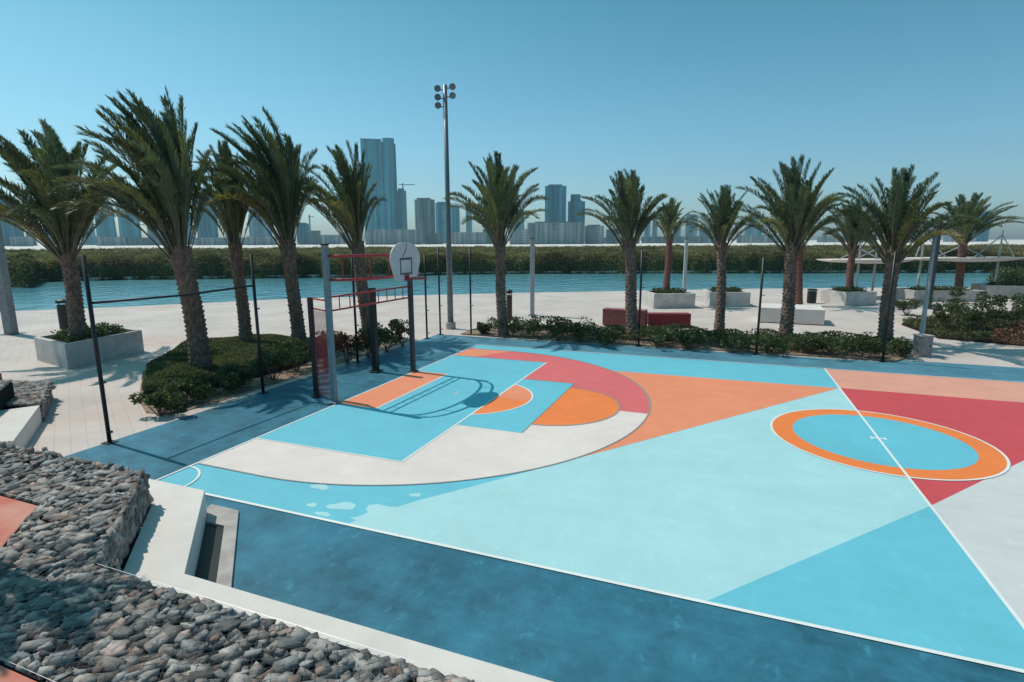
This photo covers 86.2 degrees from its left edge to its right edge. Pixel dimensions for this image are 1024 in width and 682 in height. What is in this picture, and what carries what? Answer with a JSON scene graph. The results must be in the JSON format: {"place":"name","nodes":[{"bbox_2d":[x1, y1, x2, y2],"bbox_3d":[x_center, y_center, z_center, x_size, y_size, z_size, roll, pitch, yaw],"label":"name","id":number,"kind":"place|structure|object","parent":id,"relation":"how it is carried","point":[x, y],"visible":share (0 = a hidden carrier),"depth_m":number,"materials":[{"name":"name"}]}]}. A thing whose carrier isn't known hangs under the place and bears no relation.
{"place":"outdoors","nodes":[
{"label":"outdoors","id":0,"kind":"place"},
{"bbox_2d":[0,199,23,245],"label":"tower","id":1,"kind":"structure","parent":0,"point":[8,230],"depth_m":902.36,"materials":[{"name":"glass"}]},
{"bbox_2d":[94,202,116,235],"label":"tower","id":2,"kind":"structure","parent":0,"point":[106,227],"depth_m":1116.12,"materials":[{"name":"glass"}]},
{"bbox_2d":[96,236,125,245],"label":"building","id":3,"kind":"structure","parent":0,"point":[110,241],"depth_m":900.49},
{"bbox_2d":[116,199,141,240],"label":"tower","id":4,"kind":"structure","parent":0,"point":[128,229],"depth_m":1074.53,"materials":[{"name":"glass"}]},
{"bbox_2d":[126,238,165,245],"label":"building","id":5,"kind":"structure","parent":0,"point":[137,241],"depth_m":943.39,"materials":[{"name":"grey concrete"}]},
{"bbox_2d":[195,191,218,237],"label":"tower","id":6,"kind":"structure","parent":0,"point":[207,227],"depth_m":1074.51,"materials":[{"name":"glass"}]},
{"bbox_2d":[193,238,246,244],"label":"building","id":7,"kind":"structure","parent":0,"point":[209,241],"depth_m":944.64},
{"bbox_2d":[141,333,335,390],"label":"lawn","id":8,"kind":"structure","parent":0,"point":[239,354],"depth_m":20.20,"materials":[{"name":"green plant"}]},
{"bbox_2d":[248,208,272,235],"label":"tower","id":9,"kind":"structure","parent":0,"point":[256,227],"depth_m":1093.89,"materials":[{"name":"blue glass"}]},
{"bbox_2d":[246,236,276,244],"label":"building","id":10,"kind":"structure","parent":0,"point":[260,240],"depth_m":899.69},
{"bbox_2d":[296,223,321,244],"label":"tower","id":11,"kind":"structure","parent":0,"point":[303,234],"depth_m":998.45,"materials":[{"name":"glass"}]},
{"bbox_2d":[360,138,398,229],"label":"tower","id":12,"kind":"structure","parent":0,"point":[380,157],"depth_m":1225.49,"materials":[{"name":"blue glass"}]},
{"bbox_2d":[365,230,421,244],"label":"building","id":13,"kind":"structure","parent":0,"point":[385,237],"depth_m":899.06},
{"bbox_2d":[397,188,407,229],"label":"tower","id":14,"kind":"structure","parent":0,"point":[400,208],"depth_m":1385.04,"materials":[{"name":"glass"}]},
{"bbox_2d":[414,198,435,243],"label":"tower","id":15,"kind":"structure","parent":0,"point":[424,215],"depth_m":1044.89,"materials":[{"name":"grey concrete"}]},
{"bbox_2d":[435,202,459,243],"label":"tower","id":16,"kind":"structure","parent":0,"point":[440,218],"depth_m":1290.38,"materials":[{"name":"glass"}]},
{"bbox_2d":[451,232,485,243],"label":"building","id":17,"kind":"structure","parent":0,"point":[468,237],"depth_m":929.57,"materials":[{"name":"concrete"}]},
{"bbox_2d":[0,287,1023,576],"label":"ground","id":18,"kind":"structure","parent":0,"point":[74,421],"depth_m":28.70,"materials":[{"name":"beige concrete"}]},
{"bbox_2d":[0,223,26,334],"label":"lamp column","id":19,"kind":"structure","parent":18,"relation":"on","point":[8,317],"depth_m":27.17,"materials":[{"name":"metal"}]},
{"bbox_2d":[0,373,36,681],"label":"terrace","id":20,"kind":"structure","parent":18,"relation":"on","point":[14,514],"depth_m":7.25,"materials":[{"name":"concrete"}]},
{"bbox_2d":[0,380,480,681],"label":"gabion basket","id":21,"kind":"object","parent":20,"relation":"on","point":[76,605],"visible":1,"depth_m":5.33,"materials":[{"name":"grey stone"}]},
{"bbox_2d":[1,379,56,422],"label":"gabion basket","id":22,"kind":"object","parent":18,"relation":"on","point":[28,393],"visible":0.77,"depth_m":14.75,"materials":[{"name":"grey stone"}]},
{"bbox_2d":[55,299,68,329],"bbox_3d":[-23.693,-1.410,28.908,0.562,1.600,0.562,0,10,4],"label":"litter bin","id":23,"kind":"object","parent":18,"relation":"on","point":[62,310],"visible":0.69,"depth_m":28.71,"materials":[{"name":"metal"}]},
{"bbox_2d":[34,322,143,368],"bbox_3d":[-17.032,-0.001,22.107,2.740,1.223,4.313,2,11,11],"label":"planter","id":24,"kind":"object","parent":18,"relation":"on","point":[63,348],"visible":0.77,"depth_m":21.11,"materials":[{"name":"concrete"}]},
{"bbox_2d":[0,118,140,338],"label":"palm tree","id":25,"kind":"object","parent":24,"relation":"in","point":[67,233],"visible":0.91,"depth_m":20.71,"materials":[{"name":"green plant"}]},
{"bbox_2d":[139,335,408,414],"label":"planting bed soil","id":26,"kind":"structure","parent":18,"relation":"on","point":[284,375],"depth_m":17.80,"materials":[{"name":"brown soil"}]},
{"bbox_2d":[128,391,188,415],"bbox_3d":[-9.277,1.622,14.537,1.506,0.725,0.963,-1,10,-7],"label":"shrub","id":27,"kind":"object","parent":26,"relation":"on","point":[158,398],"visible":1,"depth_m":14.30,"materials":[{"name":"green plant"}]},
{"bbox_2d":[153,378,216,402],"bbox_3d":[-9.426,1.455,15.365,1.749,0.752,1.417,4,11,21],"label":"shrub","id":28,"kind":"object","parent":26,"relation":"on","point":[194,392],"visible":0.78,"depth_m":15.40,"materials":[{"name":"green plant"}]},
{"bbox_2d":[185,365,239,395],"bbox_3d":[-8.873,1.240,16.353,1.158,0.817,1.632,4,11,21],"label":"shrub","id":29,"kind":"object","parent":26,"relation":"on","point":[224,380],"visible":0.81,"depth_m":16.38,"materials":[{"name":"green plant"}]},
{"bbox_2d":[143,346,318,394],"bbox_3d":[-10.042,0.668,21.199,6.560,0.140,9.920,-3,11,-16],"label":"bed mound","id":30,"kind":"object","parent":26,"relation":"on","point":[265,372],"depth_m":19.01,"materials":[{"name":"soil"}]},
{"bbox_2d":[48,86,233,369],"bbox_3d":[-11.987,-3.476,18.225,5.801,9.478,4.651,4,11,21],"label":"palm tree","id":31,"kind":"object","parent":30,"relation":"on","point":[159,156],"visible":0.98,"depth_m":17.42,"materials":[{"name":"green plant"}]},
{"bbox_2d":[192,139,255,341],"bbox_3d":[-12.118,-4.067,23.296,3.383,8.818,3.631,4,11,21],"label":"palm tree","id":32,"kind":"object","parent":30,"relation":"on","point":[230,215],"visible":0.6,"depth_m":23.10,"materials":[{"name":"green plant"}]},
{"bbox_2d":[192,106,329,340],"bbox_3d":[-10.303,-4.548,22.748,5.381,9.947,4.779,-6,12,-27],"label":"palm tree","id":33,"kind":"object","parent":30,"relation":"on","point":[276,199],"visible":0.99,"depth_m":21.90,"materials":[{"name":"green plant"}]},
{"bbox_2d":[216,360,265,387],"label":"shrub","id":34,"kind":"object","parent":26,"relation":"on","point":[245,375],"visible":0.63,"depth_m":16.91,"materials":[{"name":"green plant"}]},
{"bbox_2d":[253,345,306,380],"bbox_3d":[-7.588,0.765,18.000,1.610,1.143,1.480,-4,11,-21],"label":"shrub","id":35,"kind":"object","parent":26,"relation":"on","point":[269,359],"visible":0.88,"depth_m":17.95,"materials":[{"name":"green plant"}]},
{"bbox_2d":[271,337,310,371],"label":"shrub","id":36,"kind":"object","parent":26,"relation":"on","point":[289,344],"visible":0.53,"depth_m":19.01,"materials":[{"name":"green plant"}]},
{"bbox_2d":[297,141,386,330],"bbox_3d":[-8.108,-4.601,25.438,4.575,9.070,5.328,4,11,21],"label":"palm tree","id":37,"kind":"object","parent":26,"relation":"on","point":[349,208],"visible":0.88,"depth_m":24.63,"materials":[{"name":"green plant"}]},
{"bbox_2d":[334,330,367,363],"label":"shrub","id":38,"kind":"object","parent":26,"relation":"on","point":[342,338],"visible":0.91,"depth_m":20.57,"materials":[{"name":"green plant"}]},
{"bbox_2d":[358,326,390,357],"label":"shrub","id":39,"kind":"object","parent":26,"relation":"on","point":[381,331],"visible":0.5,"depth_m":21.52,"materials":[{"name":"green plant"}]},
{"bbox_2d":[369,319,404,350],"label":"shrub","id":40,"kind":"object","parent":26,"relation":"on","point":[387,339],"visible":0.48,"depth_m":22.72,"materials":[{"name":"green plant"}]},
{"bbox_2d":[0,405,552,681],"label":"concrete bench","id":41,"kind":"object","parent":18,"relation":"on","point":[166,548],"visible":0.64,"depth_m":6.69,"materials":[{"name":"white concrete"}]},
{"bbox_2d":[434,83,455,328],"bbox_3d":[-3.244,-6.587,27.661,1.005,12.081,0.515,-3,11,-16],"label":"floodlight mast","id":42,"kind":"object","parent":18,"relation":"on","point":[450,323],"visible":1,"depth_m":27.49,"materials":[{"name":"metal"}]},
{"bbox_2d":[528,238,535,315],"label":"lamp column","id":43,"kind":"structure","parent":18,"relation":"on","point":[532,270],"depth_m":33.22,"materials":[{"name":"metal"}]},
{"bbox_2d":[64,335,1023,681],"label":"court surround","id":44,"kind":"object","parent":18,"relation":"on","point":[544,623],"visible":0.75,"depth_m":7.08,"materials":[{"name":"blue paint"}]},
{"bbox_2d":[81,255,118,444],"bbox_3d":[-9.232,0.247,12.166,0.255,4.250,0.240,4,11,21],"label":"fence post","id":45,"kind":"object","parent":44,"relation":"on","point":[86,276],"visible":1,"depth_m":12.13,"materials":[{"name":"black metal"}]},
{"bbox_2d":[92,285,252,303],"bbox_3d":[-8.399,-1.213,13.995,0.057,0.136,4.372,4,11,21],"label":"fence rail","id":46,"kind":"object","parent":45,"relation":"attached to","point":[134,299],"visible":1,"depth_m":13.57,"materials":[{"name":"metal"}]},
{"bbox_2d":[195,504,238,586],"bbox_3d":[-4.355,3.110,8.083,0.531,0.050,3.342,-5,11,-25],"label":"concrete step","id":47,"kind":"object","parent":44,"relation":"on","point":[215,563],"visible":0.73,"depth_m":8.21,"materials":[{"name":"grey concrete"}]},
{"bbox_2d":[249,254,268,393],"bbox_3d":[-7.559,-0.468,16.239,0.255,4.180,0.240,4,11,21],"label":"fence post","id":48,"kind":"object","parent":44,"relation":"on","point":[256,309],"visible":1,"depth_m":16.22,"materials":[{"name":"metal"}]},
{"bbox_2d":[350,251,361,362],"bbox_3d":[-5.884,-1.258,20.472,0.255,4.200,0.240,4,11,21],"label":"fence post","id":49,"kind":"object","parent":44,"relation":"on","point":[354,304],"visible":0.82,"depth_m":20.44,"materials":[{"name":"metal"}]},
{"bbox_2d":[307,242,426,403],"bbox_3d":[-4.064,-0.771,16.921,3.258,4.505,4.388,4,11,21],"label":"goal with hoop","id":50,"kind":"object","parent":44,"relation":"on","point":[404,259],"visible":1,"depth_m":15.83,"materials":[{"name":"red paint"}]},
{"bbox_2d":[753,258,766,354],"bbox_3d":[9.812,-1.350,21.625,0.255,3.850,0.240,4,11,21],"label":"fence post","id":51,"kind":"object","parent":44,"relation":"on","point":[760,301],"visible":1,"depth_m":21.58,"materials":[{"name":"metal"}]},
{"bbox_2d":[879,251,898,362],"bbox_3d":[13.935,-1.232,20.200,0.255,4.100,0.240,4,11,21],"label":"fence post","id":52,"kind":"object","parent":44,"relation":"on","point":[889,305],"visible":1,"depth_m":20.17,"materials":[{"name":"metal"}]},
{"bbox_2d":[546,315,572,340],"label":"shrub","id":53,"kind":"object","parent":18,"relation":"on","point":[556,325],"visible":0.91,"depth_m":24.80,"materials":[{"name":"green plant"}]},
{"bbox_2d":[562,316,594,342],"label":"shrub","id":54,"kind":"object","parent":18,"relation":"on","point":[579,333],"visible":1,"depth_m":24.47,"materials":[{"name":"green plant"}]},
{"bbox_2d":[158,345,1023,668],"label":"court surface","id":55,"kind":"object","parent":18,"relation":"on","point":[702,483],"visible":1,"depth_m":10.52,"materials":[{"name":"blue paint"}]},
{"bbox_2d":[156,344,1023,672],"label":"court lines","id":56,"kind":"object","parent":55,"relation":"on","point":[1008,606],"visible":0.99,"depth_m":9.58,"materials":[{"name":"white paint"}]},
{"bbox_2d":[602,308,647,325],"bbox_3d":[6.043,-1.249,29.300,2.265,0.920,0.750,5,11,25],"label":"slatted bench","id":57,"kind":"object","parent":18,"relation":"on","point":[611,316],"visible":0.66,"depth_m":29.10,"materials":[{"name":"wood"}]},
{"bbox_2d":[632,327,678,347],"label":"shrub","id":58,"kind":"object","parent":18,"relation":"on","point":[662,337],"visible":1,"depth_m":23.38,"materials":[{"name":"green plant"}]},
{"bbox_2d":[642,287,695,308],"bbox_3d":[10.894,-3.087,38.179,2.864,1.307,2.600,-1,10,-4],"label":"planter","id":59,"kind":"object","parent":18,"relation":"on","point":[658,298],"visible":0.97,"depth_m":36.98,"materials":[{"name":"concrete"}]},
{"bbox_2d":[653,197,693,292],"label":"palm tree","id":60,"kind":"object","parent":59,"relation":"on","point":[671,224],"visible":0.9,"depth_m":37.72,"materials":[{"name":"green plant"}]},
{"bbox_2d":[647,312,690,326],"bbox_3d":[8.339,-1.123,29.117,2.163,0.720,0.750,0,10,3],"label":"slatted bench","id":61,"kind":"object","parent":18,"relation":"on","point":[659,318],"visible":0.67,"depth_m":28.76,"materials":[{"name":"wood"}]},
{"bbox_2d":[461,323,911,361],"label":"hedge bed soil","id":62,"kind":"structure","parent":18,"relation":"on","point":[890,357],"depth_m":23.36,"materials":[{"name":"brown soil"}]},
{"bbox_2d":[442,151,548,337],"bbox_3d":[-0.823,-4.651,26.223,5.716,8.830,5.683,4,11,21],"label":"palm tree","id":63,"kind":"object","parent":62,"relation":"on","point":[498,212],"visible":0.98,"depth_m":25.62,"materials":[{"name":"green plant"}]},
{"bbox_2d":[486,316,526,337],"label":"shrub","id":64,"kind":"object","parent":62,"relation":"on","point":[513,324],"visible":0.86,"depth_m":25.89,"materials":[{"name":"green plant"}]},
{"bbox_2d":[516,315,551,337],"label":"shrub","id":65,"kind":"object","parent":62,"relation":"on","point":[533,323],"visible":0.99,"depth_m":25.33,"materials":[{"name":"green plant"}]},
{"bbox_2d":[586,326,619,345],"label":"shrub","id":66,"kind":"object","parent":62,"relation":"on","point":[607,340],"visible":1,"depth_m":23.91,"materials":[{"name":"green plant"}]},
{"bbox_2d":[576,168,674,340],"bbox_3d":[5.176,-3.978,25.355,4.701,7.774,4.647,4,11,21],"label":"palm tree","id":67,"kind":"object","parent":62,"relation":"on","point":[626,206],"visible":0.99,"depth_m":24.44,"materials":[{"name":"green plant"}]},
{"bbox_2d":[485,321,902,355],"bbox_3d":[7.404,-0.401,25.073,18.398,0.641,3.204,4,11,21],"label":"ground cover","id":68,"kind":"object","parent":62,"relation":"on","point":[719,334],"visible":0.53,"depth_m":24.44,"materials":[{"name":"green plant"}]},
{"bbox_2d":[683,184,757,331],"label":"palm tree","id":69,"kind":"object","parent":62,"relation":"on","point":[722,234],"visible":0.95,"depth_m":26.11,"materials":[{"name":"green plant"}]},
{"bbox_2d":[718,154,864,334],"bbox_3d":[12.221,-4.157,24.809,5.523,8.271,5.530,2,11,12],"label":"palm tree","id":70,"kind":"object","parent":62,"relation":"on","point":[795,216],"visible":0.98,"depth_m":24.08,"materials":[{"name":"green plant"}]},
{"bbox_2d":[789,331,831,352],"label":"shrub","id":71,"kind":"object","parent":62,"relation":"on","point":[817,342],"visible":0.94,"depth_m":21.82,"materials":[{"name":"green plant"}]},
{"bbox_2d":[803,329,852,355],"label":"shrub","id":72,"kind":"object","parent":62,"relation":"on","point":[833,338],"visible":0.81,"depth_m":21.43,"materials":[{"name":"green plant"}]},
{"bbox_2d":[831,331,882,356],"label":"shrub","id":73,"kind":"object","parent":62,"relation":"on","point":[863,341],"visible":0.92,"depth_m":20.96,"materials":[{"name":"green plant"}]},
{"bbox_2d":[886,336,913,356],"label":"shrub","id":74,"kind":"object","parent":62,"relation":"on","point":[900,343],"visible":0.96,"depth_m":21.04,"materials":[{"name":"green plant"}]},
{"bbox_2d":[822,164,983,340],"bbox_3d":[16.308,-3.600,23.427,6.093,7.640,6.367,4,11,21],"label":"palm tree","id":75,"kind":"object","parent":62,"relation":"on","point":[900,220],"visible":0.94,"depth_m":22.86,"materials":[{"name":"green plant"}]},
{"bbox_2d":[677,330,706,349],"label":"shrub","id":76,"kind":"object","parent":18,"relation":"on","point":[688,338],"visible":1,"depth_m":22.89,"materials":[{"name":"green plant"}]},
{"bbox_2d":[702,286,750,306],"bbox_3d":[15.217,-3.243,38.953,2.668,1.303,2.600,1,10,8],"label":"planter","id":77,"kind":"object","parent":18,"relation":"on","point":[736,296],"visible":0.69,"depth_m":37.77,"materials":[{"name":"concrete"}]},
{"bbox_2d":[720,332,762,352],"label":"shrub","id":78,"kind":"object","parent":18,"relation":"on","point":[738,339],"visible":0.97,"depth_m":22.23,"materials":[{"name":"green plant"}]},
{"bbox_2d":[752,333,791,353],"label":"shrub","id":79,"kind":"object","parent":18,"relation":"on","point":[767,343],"visible":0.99,"depth_m":21.73,"materials":[{"name":"green plant"}]},
{"bbox_2d":[760,303,824,324],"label":"concrete block","id":80,"kind":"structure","parent":18,"relation":"on","point":[804,314],"depth_m":29.85,"materials":[{"name":"white concrete"}]},
{"bbox_2d":[765,184,849,304],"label":"palm tree","id":81,"kind":"object","parent":18,"relation":"on","point":[799,288],"visible":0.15,"depth_m":37.65,"materials":[{"name":"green plant"}]},
{"bbox_2d":[820,286,876,305],"bbox_3d":[24.138,-3.313,39.274,2.470,1.260,2.400,-2,11,-11],"label":"planter","id":82,"kind":"object","parent":18,"relation":"on","point":[847,296],"visible":1,"depth_m":38.35,"materials":[{"name":"concrete"}]},
{"bbox_2d":[812,198,880,287],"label":"palm tree","id":83,"kind":"object","parent":82,"relation":"in","point":[852,240],"visible":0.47,"depth_m":39.45,"materials":[{"name":"green plant"}]},
{"bbox_2d":[817,243,915,290],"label":"shade canopy","id":84,"kind":"object","parent":18,"relation":"on","point":[874,261],"visible":0.66,"depth_m":43.14,"materials":[{"name":"metal"}]},
{"bbox_2d":[895,298,923,315],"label":"shrub","id":85,"kind":"object","parent":18,"relation":"on","point":[902,306],"visible":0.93,"depth_m":32.99,"materials":[{"name":"green plant"}]},
{"bbox_2d":[911,334,934,356],"bbox_3d":[16.149,0.169,21.512,0.580,0.845,0.480,0,10,0],"label":"utility cabinet","id":86,"kind":"object","parent":18,"relation":"on","point":[922,344],"visible":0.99,"depth_m":21.34,"materials":[{"name":"grey paint"}]},
{"bbox_2d":[919,226,939,333],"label":"lamp column","id":87,"kind":"structure","parent":18,"relation":"on","point":[925,308],"depth_m":22.79,"materials":[{"name":"metal"}]},
{"bbox_2d":[896,285,986,301],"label":"planter","id":88,"kind":"object","parent":18,"relation":"on","point":[917,293],"visible":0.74,"depth_m":40.49,"materials":[{"name":"grey concrete"}]},
{"bbox_2d":[901,316,1023,345],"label":"bed soil","id":89,"kind":"structure","parent":18,"relation":"on","point":[956,337],"depth_m":25.88,"materials":[{"name":"soil"}]},
{"bbox_2d":[928,297,974,328],"bbox_3d":[21.620,-1.279,26.950,1.432,1.726,2.449,1,10,9],"label":"shrub","id":90,"kind":"object","parent":89,"relation":"on","point":[957,308],"visible":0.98,"depth_m":27.13,"materials":[{"name":"green plant"}]},
{"bbox_2d":[902,310,1023,343],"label":"mixed ground cover","id":91,"kind":"object","parent":89,"relation":"on","point":[931,319],"visible":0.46,"depth_m":27.42,"materials":[{"name":"green plant"}]},
{"bbox_2d":[939,287,990,325],"bbox_3d":[22.852,-1.659,27.830,1.174,2.151,2.116,-2,10,-9],"label":"shrub","id":92,"kind":"object","parent":89,"relation":"on","point":[953,291],"visible":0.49,"depth_m":27.84,"materials":[{"name":"green plant"}]},
{"bbox_2d":[960,297,1003,329],"bbox_3d":[23.010,-1.296,26.827,1.128,1.794,1.797,-5,11,-25],"label":"shrub","id":93,"kind":"object","parent":89,"relation":"on","point":[977,314],"visible":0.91,"depth_m":26.68,"materials":[{"name":"green plant"}]},
{"bbox_2d":[979,294,1023,326],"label":"shrub","id":94,"kind":"object","parent":89,"relation":"on","point":[1001,299],"visible":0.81,"depth_m":26.89,"materials":[{"name":"green plant"}]},
{"bbox_2d":[993,323,1023,345],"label":"red ground cover","id":95,"kind":"object","parent":89,"relation":"on","point":[1004,330],"visible":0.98,"depth_m":24.47,"materials":[{"name":"plant"}]},
{"bbox_2d":[906,221,1023,287],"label":"shade canopy","id":96,"kind":"object","parent":18,"relation":"on","point":[998,259],"visible":0.75,"depth_m":44.04,"materials":[{"name":"white metal"}]},
{"bbox_2d":[921,191,1023,286],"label":"palm tree","id":97,"kind":"object","parent":18,"relation":"on","point":[966,232],"visible":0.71,"depth_m":43.48,"materials":[{"name":"green plant"}]},
{"bbox_2d":[970,281,1023,298],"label":"planter","id":98,"kind":"object","parent":18,"relation":"on","point":[1009,289],"visible":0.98,"depth_m":42.38,"materials":[{"name":"grey concrete"}]},
{"bbox_2d":[986,266,1023,283],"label":"shrub","id":99,"kind":"object","parent":98,"relation":"in","point":[1012,275],"visible":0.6,"depth_m":46.19,"materials":[{"name":"green plant"}]},
{"bbox_2d":[0,0,1023,242],"label":"sky","id":100,"kind":"structure","parent":0,"point":[693,97],"materials":[{"name":"blue"}]},
{"bbox_2d":[4,240,1023,287],"bbox_3d":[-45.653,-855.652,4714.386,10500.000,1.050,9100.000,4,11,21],"label":"bank","id":101,"kind":"structure","parent":0,"point":[39,246],"depth_m":639.93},
{"bbox_2d":[5,243,1023,287],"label":"mangrove thicket","id":102,"kind":"object","parent":101,"relation":"on","point":[29,267],"visible":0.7,"depth_m":92.50,"materials":[{"name":"green plant"}]},
{"bbox_2d":[11,273,1023,310],"bbox_3d":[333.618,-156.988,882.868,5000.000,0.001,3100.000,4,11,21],"label":"water","id":103,"kind":"structure","parent":0,"point":[42,295],"depth_m":69.58,"materials":[{"name":"teal liquid"}]},
{"bbox_2d":[509,229,527,244],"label":"building","id":104,"kind":"structure","parent":0,"point":[519,236],"depth_m":819.35,"materials":[{"name":"concrete"}]},
{"bbox_2d":[527,221,583,243],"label":"building","id":105,"kind":"structure","parent":0,"point":[556,232],"depth_m":848.30,"materials":[{"name":"grey concrete"}]},
{"bbox_2d":[545,184,565,221],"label":"tower","id":106,"kind":"structure","parent":0,"point":[555,204],"depth_m":1037.88,"materials":[{"name":"blue glass"}]},
{"bbox_2d":[567,194,584,233],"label":"tower","id":107,"kind":"structure","parent":0,"point":[576,204],"depth_m":1087.44,"materials":[{"name":"glass"}]},
{"bbox_2d":[585,225,603,243],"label":"building","id":108,"kind":"structure","parent":0,"point":[594,234],"depth_m":858.63,"materials":[{"name":"grey concrete"}]},
{"bbox_2d":[641,236,715,242],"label":"building","id":109,"kind":"structure","parent":0,"point":[694,239],"depth_m":998.90,"materials":[{"name":"grey concrete"}]},
{"bbox_2d":[737,235,783,242],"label":"building","id":110,"kind":"structure","parent":0,"point":[753,239],"depth_m":1003.01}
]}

